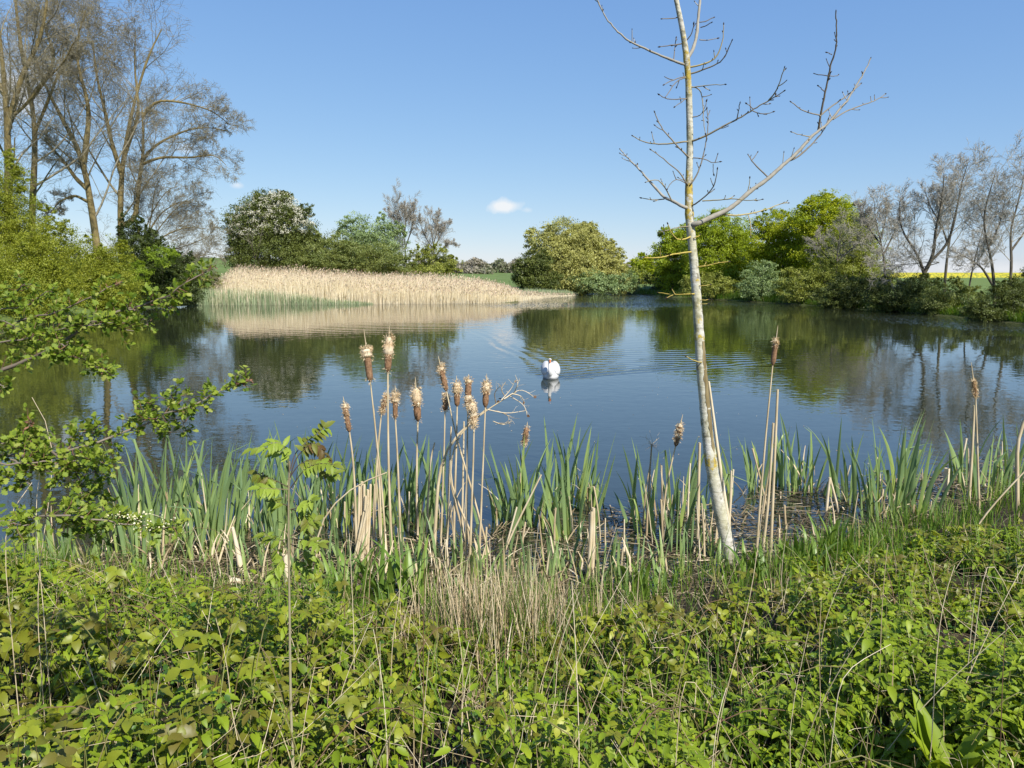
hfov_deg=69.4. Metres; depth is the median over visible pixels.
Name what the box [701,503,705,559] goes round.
reed stub
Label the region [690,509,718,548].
cattail shoots
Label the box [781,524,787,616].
dead stem
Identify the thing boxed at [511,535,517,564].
reed stub
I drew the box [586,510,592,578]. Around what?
cut straw
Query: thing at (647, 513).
dried umbel
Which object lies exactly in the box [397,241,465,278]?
sallow bush
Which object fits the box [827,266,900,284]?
hazel bush
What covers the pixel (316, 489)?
cattail clump
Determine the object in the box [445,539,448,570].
reed stub
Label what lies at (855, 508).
reed stub
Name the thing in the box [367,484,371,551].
cut straw
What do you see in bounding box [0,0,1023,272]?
sky
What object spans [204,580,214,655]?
dead stem
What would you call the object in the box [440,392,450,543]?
cattail
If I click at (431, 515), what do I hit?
cattail clump
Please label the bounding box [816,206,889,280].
field maple
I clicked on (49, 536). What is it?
cattail clump
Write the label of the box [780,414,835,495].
cattail clump
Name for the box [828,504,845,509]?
broken reed
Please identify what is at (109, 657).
dead stem
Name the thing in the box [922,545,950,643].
dead stem
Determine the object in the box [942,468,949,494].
white stub
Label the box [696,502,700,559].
reed stub
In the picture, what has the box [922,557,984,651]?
dead stem
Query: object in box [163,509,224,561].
cattail shoots
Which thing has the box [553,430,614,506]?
cattail clump
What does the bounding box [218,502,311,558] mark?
cattail shoots
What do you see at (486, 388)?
cattail
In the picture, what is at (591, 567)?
cattail shoots
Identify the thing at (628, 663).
dead stem
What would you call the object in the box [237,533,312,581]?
cattail shoots
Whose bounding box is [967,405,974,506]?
dry reed
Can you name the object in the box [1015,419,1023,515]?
dry reed
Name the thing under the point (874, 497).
cattail clump
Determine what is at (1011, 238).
bare tree
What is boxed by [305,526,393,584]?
cattail shoots
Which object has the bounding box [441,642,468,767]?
dead stem
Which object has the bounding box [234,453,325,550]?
cattail clump
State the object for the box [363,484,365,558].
cut straw
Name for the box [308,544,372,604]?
iris clump
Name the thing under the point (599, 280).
sallow bush
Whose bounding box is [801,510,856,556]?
iris clump
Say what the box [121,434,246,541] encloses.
cattail clump
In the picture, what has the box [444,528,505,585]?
cattail shoots
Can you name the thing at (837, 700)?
dead stem
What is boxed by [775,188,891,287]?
oak tree
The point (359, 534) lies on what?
cut straw
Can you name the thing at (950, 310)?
bank grass
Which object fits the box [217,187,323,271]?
hawthorn tree
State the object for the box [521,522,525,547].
reed stub
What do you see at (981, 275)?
rape field
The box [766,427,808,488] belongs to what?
cattail clump
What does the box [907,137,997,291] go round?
bare tree
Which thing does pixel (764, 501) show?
reed stub
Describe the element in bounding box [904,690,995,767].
dock plant
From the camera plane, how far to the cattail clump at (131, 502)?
6.87 m
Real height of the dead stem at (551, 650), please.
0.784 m
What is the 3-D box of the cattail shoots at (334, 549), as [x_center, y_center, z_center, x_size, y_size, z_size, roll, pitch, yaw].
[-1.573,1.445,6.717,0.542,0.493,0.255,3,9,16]
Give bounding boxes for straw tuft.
[369,547,650,672]
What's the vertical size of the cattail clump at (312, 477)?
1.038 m
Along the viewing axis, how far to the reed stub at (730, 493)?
7.62 m
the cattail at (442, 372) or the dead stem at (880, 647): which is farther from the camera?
the cattail at (442, 372)
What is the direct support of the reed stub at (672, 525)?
on the lake water
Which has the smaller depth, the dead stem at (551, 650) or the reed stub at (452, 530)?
the dead stem at (551, 650)
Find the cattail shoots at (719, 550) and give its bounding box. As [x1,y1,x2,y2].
[696,525,741,575]
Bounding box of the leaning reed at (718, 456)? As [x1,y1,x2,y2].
[708,381,733,538]
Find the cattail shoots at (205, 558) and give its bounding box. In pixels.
[193,516,243,565]
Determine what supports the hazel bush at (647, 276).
on the ground at (506, 279)
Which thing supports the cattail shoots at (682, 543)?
on the ground at (506, 279)
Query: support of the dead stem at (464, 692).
on the ground at (506, 279)
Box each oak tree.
[626,252,659,280]
[646,217,704,291]
[675,206,760,291]
[737,208,816,286]
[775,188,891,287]
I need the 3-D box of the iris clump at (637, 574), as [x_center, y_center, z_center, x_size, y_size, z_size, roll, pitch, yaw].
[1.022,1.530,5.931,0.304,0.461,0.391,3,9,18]
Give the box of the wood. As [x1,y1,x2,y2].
[81,257,655,273]
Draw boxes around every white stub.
[231,526,243,571]
[283,554,287,585]
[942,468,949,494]
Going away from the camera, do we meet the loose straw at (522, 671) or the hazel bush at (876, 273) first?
the loose straw at (522, 671)
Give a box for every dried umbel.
[450,375,536,558]
[640,434,658,538]
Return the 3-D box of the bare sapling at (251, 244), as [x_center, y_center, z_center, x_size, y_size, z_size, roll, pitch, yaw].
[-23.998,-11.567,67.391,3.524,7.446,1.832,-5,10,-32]
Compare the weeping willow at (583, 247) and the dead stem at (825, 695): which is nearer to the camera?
the dead stem at (825, 695)
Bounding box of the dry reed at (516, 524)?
[504,475,541,550]
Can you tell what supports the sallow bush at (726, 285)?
on the ground at (506, 279)
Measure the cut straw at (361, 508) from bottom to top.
0.783 m
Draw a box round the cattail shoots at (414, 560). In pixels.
[373,527,422,581]
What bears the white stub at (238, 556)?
on the ground at (506, 279)
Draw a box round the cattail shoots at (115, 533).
[95,511,146,555]
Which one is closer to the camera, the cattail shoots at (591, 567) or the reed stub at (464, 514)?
the cattail shoots at (591, 567)
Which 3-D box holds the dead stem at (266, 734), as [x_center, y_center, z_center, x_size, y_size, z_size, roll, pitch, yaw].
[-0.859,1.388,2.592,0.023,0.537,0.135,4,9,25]
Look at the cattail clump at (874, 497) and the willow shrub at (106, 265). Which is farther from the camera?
the willow shrub at (106, 265)
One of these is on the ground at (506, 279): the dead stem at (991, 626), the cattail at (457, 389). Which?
the dead stem at (991, 626)
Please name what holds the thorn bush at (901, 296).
on the ground at (506, 279)
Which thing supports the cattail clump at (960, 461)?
on the ground at (506, 279)
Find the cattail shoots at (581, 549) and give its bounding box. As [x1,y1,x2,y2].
[546,523,585,569]
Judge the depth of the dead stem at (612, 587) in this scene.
4.80 m
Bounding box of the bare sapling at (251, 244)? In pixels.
[229,216,265,267]
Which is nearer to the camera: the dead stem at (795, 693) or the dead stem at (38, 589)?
the dead stem at (795, 693)
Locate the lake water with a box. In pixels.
[0,293,1023,607]
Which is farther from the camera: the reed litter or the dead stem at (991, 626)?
the reed litter
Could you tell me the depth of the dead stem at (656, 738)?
2.65 m
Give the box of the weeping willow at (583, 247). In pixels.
[523,215,641,295]
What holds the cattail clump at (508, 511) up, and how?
in the lake water
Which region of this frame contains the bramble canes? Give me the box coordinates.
[0,518,1023,767]
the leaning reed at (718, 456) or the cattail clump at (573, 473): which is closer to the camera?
the leaning reed at (718, 456)
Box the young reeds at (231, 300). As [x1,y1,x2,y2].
[187,285,640,305]
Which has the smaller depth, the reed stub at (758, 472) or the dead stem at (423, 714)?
the dead stem at (423, 714)
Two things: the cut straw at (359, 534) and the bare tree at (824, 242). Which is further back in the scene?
the bare tree at (824, 242)
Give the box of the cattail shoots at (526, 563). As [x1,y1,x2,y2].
[507,525,566,591]
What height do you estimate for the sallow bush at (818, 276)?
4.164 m
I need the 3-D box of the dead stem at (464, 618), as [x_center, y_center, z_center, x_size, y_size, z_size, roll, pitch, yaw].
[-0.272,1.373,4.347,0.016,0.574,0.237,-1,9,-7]
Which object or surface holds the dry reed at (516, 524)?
on the lake water
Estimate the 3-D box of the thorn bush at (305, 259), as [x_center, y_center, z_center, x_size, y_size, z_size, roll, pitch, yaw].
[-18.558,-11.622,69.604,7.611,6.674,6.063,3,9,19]
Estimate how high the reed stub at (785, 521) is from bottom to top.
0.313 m
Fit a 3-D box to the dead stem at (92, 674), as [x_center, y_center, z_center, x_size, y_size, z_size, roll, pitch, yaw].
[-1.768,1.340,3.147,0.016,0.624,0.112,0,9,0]
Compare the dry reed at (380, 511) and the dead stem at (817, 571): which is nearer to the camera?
the dead stem at (817, 571)
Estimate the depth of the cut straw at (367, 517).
6.75 m
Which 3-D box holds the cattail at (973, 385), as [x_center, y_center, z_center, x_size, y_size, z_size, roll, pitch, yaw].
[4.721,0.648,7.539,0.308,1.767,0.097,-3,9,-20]
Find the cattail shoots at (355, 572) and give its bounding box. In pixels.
[335,527,384,581]
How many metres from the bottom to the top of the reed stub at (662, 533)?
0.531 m
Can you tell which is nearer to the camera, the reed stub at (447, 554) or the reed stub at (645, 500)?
the reed stub at (447, 554)
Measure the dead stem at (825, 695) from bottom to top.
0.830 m
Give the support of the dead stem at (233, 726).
on the ground at (506, 279)
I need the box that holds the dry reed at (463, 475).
[461,421,464,524]
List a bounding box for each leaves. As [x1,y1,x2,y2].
[0,517,1023,767]
[0,521,1023,767]
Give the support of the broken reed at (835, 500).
on the ground at (506, 279)
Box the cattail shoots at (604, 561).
[568,529,643,586]
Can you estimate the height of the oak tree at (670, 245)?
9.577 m
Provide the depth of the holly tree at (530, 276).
80.44 m
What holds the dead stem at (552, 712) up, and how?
on the ground at (506, 279)
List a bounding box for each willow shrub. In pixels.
[0,148,92,323]
[40,227,149,313]
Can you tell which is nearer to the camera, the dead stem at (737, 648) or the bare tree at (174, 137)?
the dead stem at (737, 648)
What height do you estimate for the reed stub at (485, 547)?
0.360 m
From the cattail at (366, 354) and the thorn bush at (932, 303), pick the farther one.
the thorn bush at (932, 303)
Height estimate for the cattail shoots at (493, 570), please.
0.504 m
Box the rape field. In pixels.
[890,272,1021,277]
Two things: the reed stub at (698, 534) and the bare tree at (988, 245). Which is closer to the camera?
the reed stub at (698, 534)
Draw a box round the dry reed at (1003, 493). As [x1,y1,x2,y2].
[970,471,1023,534]
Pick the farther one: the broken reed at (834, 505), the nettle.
the broken reed at (834, 505)
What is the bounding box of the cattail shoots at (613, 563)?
[595,528,639,591]
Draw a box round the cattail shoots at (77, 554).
[43,536,89,564]
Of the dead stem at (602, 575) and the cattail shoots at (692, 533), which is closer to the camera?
the dead stem at (602, 575)
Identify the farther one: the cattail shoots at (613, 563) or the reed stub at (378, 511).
the reed stub at (378, 511)
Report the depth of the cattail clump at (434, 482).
7.83 m
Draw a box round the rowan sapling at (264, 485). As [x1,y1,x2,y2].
[241,419,344,767]
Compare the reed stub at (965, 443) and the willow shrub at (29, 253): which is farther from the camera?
the willow shrub at (29, 253)
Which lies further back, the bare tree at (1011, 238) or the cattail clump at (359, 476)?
the bare tree at (1011, 238)
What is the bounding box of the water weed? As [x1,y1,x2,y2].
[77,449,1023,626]
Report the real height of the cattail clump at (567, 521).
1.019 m
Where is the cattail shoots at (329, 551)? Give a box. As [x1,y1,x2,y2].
[267,515,345,568]
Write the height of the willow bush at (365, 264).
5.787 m
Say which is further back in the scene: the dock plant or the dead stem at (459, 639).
the dead stem at (459, 639)
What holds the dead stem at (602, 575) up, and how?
on the ground at (506, 279)
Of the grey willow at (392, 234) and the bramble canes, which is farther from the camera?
the grey willow at (392, 234)
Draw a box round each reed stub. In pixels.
[344,502,346,541]
[371,484,374,546]
[377,485,379,536]
[407,492,409,531]
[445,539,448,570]
[446,505,451,544]
[450,478,464,540]
[450,502,454,552]
[462,489,465,542]
[484,527,486,559]
[507,507,517,541]
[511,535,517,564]
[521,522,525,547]
[538,515,544,561]
[553,508,556,544]
[593,486,600,542]
[604,518,605,544]
[623,519,624,551]
[642,470,648,525]
[644,484,652,544]
[660,464,664,526]
[660,499,663,547]
[661,465,662,509]
[662,477,668,515]
[668,510,675,540]
[687,463,690,519]
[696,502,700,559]
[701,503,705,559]
[729,471,731,520]
[731,469,733,506]
[752,448,766,506]
[762,470,768,515]
[783,505,786,529]
[830,497,834,523]
[853,494,857,522]
[957,438,967,474]
[967,449,968,480]
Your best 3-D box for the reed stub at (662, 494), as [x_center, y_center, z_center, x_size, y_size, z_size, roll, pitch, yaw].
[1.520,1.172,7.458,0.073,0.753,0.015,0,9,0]
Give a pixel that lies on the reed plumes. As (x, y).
(471, 283)
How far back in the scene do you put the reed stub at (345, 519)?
7.18 m
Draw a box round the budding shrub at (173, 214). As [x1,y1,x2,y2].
[81,139,231,286]
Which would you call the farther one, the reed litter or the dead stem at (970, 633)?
the reed litter
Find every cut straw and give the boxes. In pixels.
[353,512,364,562]
[357,486,360,554]
[358,504,368,552]
[359,481,363,551]
[360,496,366,559]
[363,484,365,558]
[365,489,368,555]
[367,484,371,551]
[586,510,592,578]
[591,507,594,577]
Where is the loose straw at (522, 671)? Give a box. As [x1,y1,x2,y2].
[0,519,1023,767]
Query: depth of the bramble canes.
3.40 m
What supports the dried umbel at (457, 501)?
on the lake water
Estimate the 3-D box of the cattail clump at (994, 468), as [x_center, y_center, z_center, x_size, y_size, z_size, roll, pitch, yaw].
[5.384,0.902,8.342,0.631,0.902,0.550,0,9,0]
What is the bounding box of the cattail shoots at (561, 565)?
[537,518,588,583]
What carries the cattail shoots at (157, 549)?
on the ground at (506, 279)
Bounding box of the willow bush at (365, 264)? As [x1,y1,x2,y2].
[312,236,418,277]
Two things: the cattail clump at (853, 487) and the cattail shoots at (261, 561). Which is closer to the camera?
the cattail shoots at (261, 561)
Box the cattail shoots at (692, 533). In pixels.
[670,506,718,556]
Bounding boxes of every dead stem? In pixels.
[5,483,31,761]
[32,398,51,722]
[36,473,50,705]
[82,638,100,709]
[86,660,114,742]
[105,614,115,741]
[116,628,170,743]
[153,668,160,756]
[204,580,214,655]
[205,610,235,732]
[211,696,255,756]
[224,694,243,748]
[258,699,274,767]
[277,722,292,767]
[299,667,314,767]
[328,613,373,767]
[349,533,353,678]
[361,554,369,633]
[373,629,387,761]
[376,717,399,767]
[390,528,400,694]
[404,606,429,716]
[416,636,431,733]
[418,655,428,767]
[420,501,424,762]
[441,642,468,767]
[443,557,462,718]
[461,618,485,763]
[464,585,467,664]
[489,539,497,692]
[519,523,538,684]
[532,585,576,755]
[533,581,578,718]
[539,661,557,767]
[546,636,570,692]
[551,593,578,692]
[563,565,629,713]
[566,561,597,654]
[571,581,579,767]
[599,525,616,637]
[610,556,612,614]
[617,588,662,681]
[618,607,640,719]
[619,654,624,745]
[654,708,657,762]
[657,510,667,594]
[675,682,746,767]
[712,688,726,766]
[713,496,763,767]
[751,685,802,767]
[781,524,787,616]
[790,631,808,767]
[799,618,871,767]
[809,532,817,631]
[813,597,821,765]
[821,565,847,677]
[829,644,890,766]
[848,553,899,617]
[869,558,875,627]
[871,544,887,742]
[875,623,1013,767]
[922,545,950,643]
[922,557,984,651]
[924,519,970,616]
[929,565,954,760]
[966,565,1023,682]
[967,589,975,671]
[969,567,1023,678]
[998,604,1007,767]
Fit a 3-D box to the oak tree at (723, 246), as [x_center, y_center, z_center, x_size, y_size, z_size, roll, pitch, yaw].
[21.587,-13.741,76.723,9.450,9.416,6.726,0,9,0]
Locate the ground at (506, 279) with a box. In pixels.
[0,257,1023,767]
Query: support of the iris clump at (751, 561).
on the ground at (506, 279)
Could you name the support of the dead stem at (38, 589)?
on the ground at (506, 279)
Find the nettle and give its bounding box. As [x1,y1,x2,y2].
[0,523,1023,767]
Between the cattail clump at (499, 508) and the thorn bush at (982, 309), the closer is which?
the cattail clump at (499, 508)
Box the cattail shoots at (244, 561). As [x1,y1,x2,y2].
[212,535,269,584]
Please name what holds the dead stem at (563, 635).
on the ground at (506, 279)
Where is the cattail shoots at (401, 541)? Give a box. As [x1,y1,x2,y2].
[361,517,440,572]
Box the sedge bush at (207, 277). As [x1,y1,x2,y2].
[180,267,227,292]
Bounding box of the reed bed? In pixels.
[209,265,577,304]
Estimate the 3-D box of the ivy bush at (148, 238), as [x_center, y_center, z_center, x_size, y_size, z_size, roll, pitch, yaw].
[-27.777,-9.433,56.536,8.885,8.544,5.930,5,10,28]
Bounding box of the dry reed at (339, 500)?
[315,472,386,574]
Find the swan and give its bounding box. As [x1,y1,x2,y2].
[541,358,559,379]
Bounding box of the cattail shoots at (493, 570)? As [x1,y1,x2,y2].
[447,527,519,585]
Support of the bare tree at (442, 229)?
on the ground at (506, 279)
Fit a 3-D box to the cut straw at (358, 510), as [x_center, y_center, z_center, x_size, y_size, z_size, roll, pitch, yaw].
[-1.397,1.289,6.706,0.070,0.746,0.032,0,9,0]
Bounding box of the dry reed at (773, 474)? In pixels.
[768,389,778,568]
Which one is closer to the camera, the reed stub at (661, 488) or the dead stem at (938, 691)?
the dead stem at (938, 691)
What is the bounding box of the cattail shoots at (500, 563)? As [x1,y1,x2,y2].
[468,523,542,581]
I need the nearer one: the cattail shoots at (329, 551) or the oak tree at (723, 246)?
the cattail shoots at (329, 551)
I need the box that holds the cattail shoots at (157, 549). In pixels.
[101,513,182,573]
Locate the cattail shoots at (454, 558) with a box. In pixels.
[422,514,494,575]
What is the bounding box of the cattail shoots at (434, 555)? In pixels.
[403,523,465,583]
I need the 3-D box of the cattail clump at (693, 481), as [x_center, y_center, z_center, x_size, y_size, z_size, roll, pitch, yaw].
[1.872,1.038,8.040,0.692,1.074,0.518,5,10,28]
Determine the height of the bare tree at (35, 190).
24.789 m
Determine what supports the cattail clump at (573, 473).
in the lake water
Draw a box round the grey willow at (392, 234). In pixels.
[329,210,413,274]
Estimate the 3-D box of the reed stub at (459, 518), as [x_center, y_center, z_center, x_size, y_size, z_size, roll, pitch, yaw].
[-0.522,1.237,7.192,0.180,0.709,0.028,0,9,0]
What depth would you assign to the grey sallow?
65.05 m
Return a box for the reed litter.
[1,450,1023,618]
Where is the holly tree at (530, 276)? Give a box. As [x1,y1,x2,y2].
[510,247,570,290]
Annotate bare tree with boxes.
[0,0,96,261]
[0,0,154,237]
[0,0,209,259]
[13,0,255,260]
[381,178,422,254]
[412,205,459,264]
[803,207,881,272]
[840,184,926,280]
[859,145,1001,289]
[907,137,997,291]
[945,130,1023,302]
[964,194,1008,298]
[965,137,1023,290]
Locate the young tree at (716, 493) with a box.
[595,0,887,564]
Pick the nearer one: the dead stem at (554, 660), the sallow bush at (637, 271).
the dead stem at (554, 660)
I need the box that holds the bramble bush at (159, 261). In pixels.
[118,244,180,305]
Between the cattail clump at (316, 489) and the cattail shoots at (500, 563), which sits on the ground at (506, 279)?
the cattail shoots at (500, 563)
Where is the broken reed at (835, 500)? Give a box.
[829,477,839,512]
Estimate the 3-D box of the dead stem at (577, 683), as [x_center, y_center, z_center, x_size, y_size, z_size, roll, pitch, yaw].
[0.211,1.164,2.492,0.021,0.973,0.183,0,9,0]
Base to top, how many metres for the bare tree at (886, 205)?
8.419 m
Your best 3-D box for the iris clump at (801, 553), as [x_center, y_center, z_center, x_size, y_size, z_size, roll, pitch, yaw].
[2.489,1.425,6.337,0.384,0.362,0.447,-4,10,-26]
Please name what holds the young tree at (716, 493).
on the ground at (506, 279)
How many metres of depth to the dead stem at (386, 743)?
2.68 m
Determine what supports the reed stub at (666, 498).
on the lake water
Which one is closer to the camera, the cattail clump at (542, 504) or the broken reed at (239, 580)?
the broken reed at (239, 580)
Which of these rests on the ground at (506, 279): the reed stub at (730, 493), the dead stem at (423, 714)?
the dead stem at (423, 714)
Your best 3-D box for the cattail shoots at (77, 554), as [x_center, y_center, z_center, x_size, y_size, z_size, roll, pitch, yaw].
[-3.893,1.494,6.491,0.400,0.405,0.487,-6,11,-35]
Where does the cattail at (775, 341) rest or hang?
on the ground at (506, 279)
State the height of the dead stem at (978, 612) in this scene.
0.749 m
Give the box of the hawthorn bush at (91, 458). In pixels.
[0,257,256,550]
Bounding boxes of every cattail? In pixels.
[341,397,357,563]
[359,332,387,555]
[373,392,390,544]
[382,326,396,554]
[389,387,401,538]
[410,378,423,538]
[435,357,490,557]
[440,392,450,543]
[451,375,462,547]
[462,374,472,561]
[466,396,479,561]
[479,374,492,548]
[520,422,529,482]
[659,415,685,537]
[755,327,778,556]
[969,363,980,513]
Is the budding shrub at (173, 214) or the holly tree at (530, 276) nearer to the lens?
the budding shrub at (173, 214)
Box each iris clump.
[90,556,135,593]
[298,556,343,611]
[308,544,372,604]
[342,537,432,609]
[371,531,458,607]
[617,547,658,598]
[722,538,771,583]
[776,533,840,570]
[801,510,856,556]
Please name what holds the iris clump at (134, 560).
on the ground at (506, 279)
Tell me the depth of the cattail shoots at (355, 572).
6.27 m
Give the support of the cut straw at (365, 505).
on the ground at (506, 279)
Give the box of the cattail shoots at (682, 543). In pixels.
[642,524,691,581]
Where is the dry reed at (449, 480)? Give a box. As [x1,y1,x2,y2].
[446,427,451,535]
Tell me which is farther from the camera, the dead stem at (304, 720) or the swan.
the swan
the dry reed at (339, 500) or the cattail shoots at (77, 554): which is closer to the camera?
the dry reed at (339, 500)
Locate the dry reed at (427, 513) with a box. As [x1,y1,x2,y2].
[426,442,434,533]
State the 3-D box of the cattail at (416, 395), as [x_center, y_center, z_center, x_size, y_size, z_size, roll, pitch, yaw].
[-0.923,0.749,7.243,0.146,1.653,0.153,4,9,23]
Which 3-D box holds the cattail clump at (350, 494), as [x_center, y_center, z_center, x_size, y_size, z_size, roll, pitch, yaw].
[-1.799,0.978,7.740,0.658,1.171,0.846,2,9,12]
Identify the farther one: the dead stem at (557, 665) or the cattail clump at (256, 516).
the cattail clump at (256, 516)
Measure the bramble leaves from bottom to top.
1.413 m
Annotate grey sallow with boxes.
[732,259,786,299]
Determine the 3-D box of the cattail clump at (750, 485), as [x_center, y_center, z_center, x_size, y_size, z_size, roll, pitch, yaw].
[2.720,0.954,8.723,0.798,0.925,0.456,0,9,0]
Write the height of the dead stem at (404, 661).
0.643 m
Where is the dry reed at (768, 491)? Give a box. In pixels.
[762,423,774,546]
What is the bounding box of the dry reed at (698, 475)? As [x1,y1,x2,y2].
[696,442,700,538]
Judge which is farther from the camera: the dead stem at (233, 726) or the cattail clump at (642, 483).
the cattail clump at (642, 483)
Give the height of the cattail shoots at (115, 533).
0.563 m
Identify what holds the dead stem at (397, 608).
on the ground at (506, 279)
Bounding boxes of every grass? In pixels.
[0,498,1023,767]
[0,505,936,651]
[637,286,1023,321]
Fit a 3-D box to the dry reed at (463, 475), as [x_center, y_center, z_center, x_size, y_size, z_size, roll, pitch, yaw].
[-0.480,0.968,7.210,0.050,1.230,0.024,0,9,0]
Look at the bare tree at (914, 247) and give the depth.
48.21 m
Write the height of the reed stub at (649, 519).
0.661 m
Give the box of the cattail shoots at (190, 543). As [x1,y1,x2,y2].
[167,506,221,563]
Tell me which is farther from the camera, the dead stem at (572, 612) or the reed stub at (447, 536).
the reed stub at (447, 536)
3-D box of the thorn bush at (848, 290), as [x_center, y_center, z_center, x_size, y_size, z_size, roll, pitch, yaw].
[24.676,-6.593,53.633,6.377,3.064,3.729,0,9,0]
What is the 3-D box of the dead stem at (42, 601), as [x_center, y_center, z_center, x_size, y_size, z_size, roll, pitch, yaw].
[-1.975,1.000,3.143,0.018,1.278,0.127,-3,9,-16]
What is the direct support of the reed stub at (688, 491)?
on the lake water
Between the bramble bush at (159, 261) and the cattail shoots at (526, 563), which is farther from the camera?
the bramble bush at (159, 261)
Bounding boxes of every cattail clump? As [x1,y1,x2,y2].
[26,513,66,561]
[43,529,95,572]
[91,444,163,559]
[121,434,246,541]
[123,435,193,543]
[143,440,261,556]
[192,432,276,528]
[229,451,281,542]
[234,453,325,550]
[252,421,334,523]
[269,430,361,532]
[297,429,382,531]
[301,437,382,525]
[335,437,425,528]
[368,442,422,523]
[386,439,448,532]
[401,436,464,518]
[470,434,549,522]
[470,474,537,530]
[490,438,577,529]
[534,451,606,544]
[544,416,595,510]
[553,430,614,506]
[614,437,668,523]
[627,472,699,542]
[652,438,707,514]
[682,447,751,510]
[715,428,773,495]
[742,435,786,485]
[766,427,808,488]
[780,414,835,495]
[810,417,885,505]
[845,419,925,523]
[859,431,965,521]
[879,412,957,502]
[944,423,997,485]
[949,426,1023,500]
[995,418,1023,484]
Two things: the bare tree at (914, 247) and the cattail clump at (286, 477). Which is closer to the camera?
the cattail clump at (286, 477)
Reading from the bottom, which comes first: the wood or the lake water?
the lake water
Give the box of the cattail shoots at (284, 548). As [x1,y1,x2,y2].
[247,521,291,569]
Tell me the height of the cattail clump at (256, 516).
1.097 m
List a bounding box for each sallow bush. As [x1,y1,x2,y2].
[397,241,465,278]
[566,266,638,295]
[625,264,654,283]
[677,270,746,298]
[771,255,845,303]
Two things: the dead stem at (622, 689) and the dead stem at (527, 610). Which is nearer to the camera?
the dead stem at (622, 689)
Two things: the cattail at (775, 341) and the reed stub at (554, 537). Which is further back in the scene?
the reed stub at (554, 537)
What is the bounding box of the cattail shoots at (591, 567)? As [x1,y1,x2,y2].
[565,524,601,584]
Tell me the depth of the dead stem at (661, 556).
5.33 m
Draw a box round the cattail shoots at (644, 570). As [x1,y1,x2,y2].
[617,527,673,594]
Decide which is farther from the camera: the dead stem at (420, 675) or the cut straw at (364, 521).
the cut straw at (364, 521)
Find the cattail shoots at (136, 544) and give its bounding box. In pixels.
[121,508,175,570]
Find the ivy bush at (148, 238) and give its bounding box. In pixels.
[108,206,207,305]
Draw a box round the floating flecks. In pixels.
[83,363,956,519]
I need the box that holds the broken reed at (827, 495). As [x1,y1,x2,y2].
[825,477,830,511]
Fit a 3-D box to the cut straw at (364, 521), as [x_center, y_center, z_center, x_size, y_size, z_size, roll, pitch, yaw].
[-1.347,1.369,6.592,0.162,0.624,0.027,0,9,0]
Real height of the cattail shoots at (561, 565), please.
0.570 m
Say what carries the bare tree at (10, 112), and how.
on the ground at (506, 279)
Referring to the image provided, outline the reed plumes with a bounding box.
[210,263,576,295]
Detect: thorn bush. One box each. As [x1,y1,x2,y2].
[272,227,352,273]
[808,272,895,308]
[856,273,944,312]
[908,276,988,314]
[956,267,1023,321]
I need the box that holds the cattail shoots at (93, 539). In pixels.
[51,511,128,555]
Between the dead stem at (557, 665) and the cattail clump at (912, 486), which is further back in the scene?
the cattail clump at (912, 486)
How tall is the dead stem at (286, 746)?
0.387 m
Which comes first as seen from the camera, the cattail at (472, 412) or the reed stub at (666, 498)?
the cattail at (472, 412)
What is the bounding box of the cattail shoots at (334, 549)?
[315,525,360,563]
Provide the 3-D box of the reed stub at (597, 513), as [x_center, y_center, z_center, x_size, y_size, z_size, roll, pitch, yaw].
[0.822,1.289,7.134,0.089,0.618,0.018,0,9,0]
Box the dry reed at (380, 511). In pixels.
[374,409,381,543]
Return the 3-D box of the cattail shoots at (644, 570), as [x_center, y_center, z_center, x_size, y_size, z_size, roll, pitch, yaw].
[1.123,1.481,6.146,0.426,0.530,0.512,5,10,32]
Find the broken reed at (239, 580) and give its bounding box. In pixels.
[231,577,243,584]
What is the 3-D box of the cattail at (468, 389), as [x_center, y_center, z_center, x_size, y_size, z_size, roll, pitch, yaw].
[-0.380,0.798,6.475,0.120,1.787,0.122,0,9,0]
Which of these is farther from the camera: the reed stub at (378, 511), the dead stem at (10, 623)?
the reed stub at (378, 511)
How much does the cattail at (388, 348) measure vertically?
2.188 m
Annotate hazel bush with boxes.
[641,257,701,289]
[708,245,760,287]
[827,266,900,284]
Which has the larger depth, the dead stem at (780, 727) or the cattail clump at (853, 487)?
the cattail clump at (853, 487)
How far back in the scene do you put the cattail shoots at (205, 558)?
6.70 m
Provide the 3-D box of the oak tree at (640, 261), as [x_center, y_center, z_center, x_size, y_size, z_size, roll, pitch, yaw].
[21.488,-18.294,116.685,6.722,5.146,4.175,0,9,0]
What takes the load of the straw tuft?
on the ground at (506, 279)
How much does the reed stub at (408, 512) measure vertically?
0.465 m
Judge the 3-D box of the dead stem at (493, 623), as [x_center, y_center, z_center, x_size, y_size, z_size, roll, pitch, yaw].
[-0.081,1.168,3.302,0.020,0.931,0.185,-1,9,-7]
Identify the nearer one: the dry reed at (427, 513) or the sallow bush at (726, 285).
the dry reed at (427, 513)
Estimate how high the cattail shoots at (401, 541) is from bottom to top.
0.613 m
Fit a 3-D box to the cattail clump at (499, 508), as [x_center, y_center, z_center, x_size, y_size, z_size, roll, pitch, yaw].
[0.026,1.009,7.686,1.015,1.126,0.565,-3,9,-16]

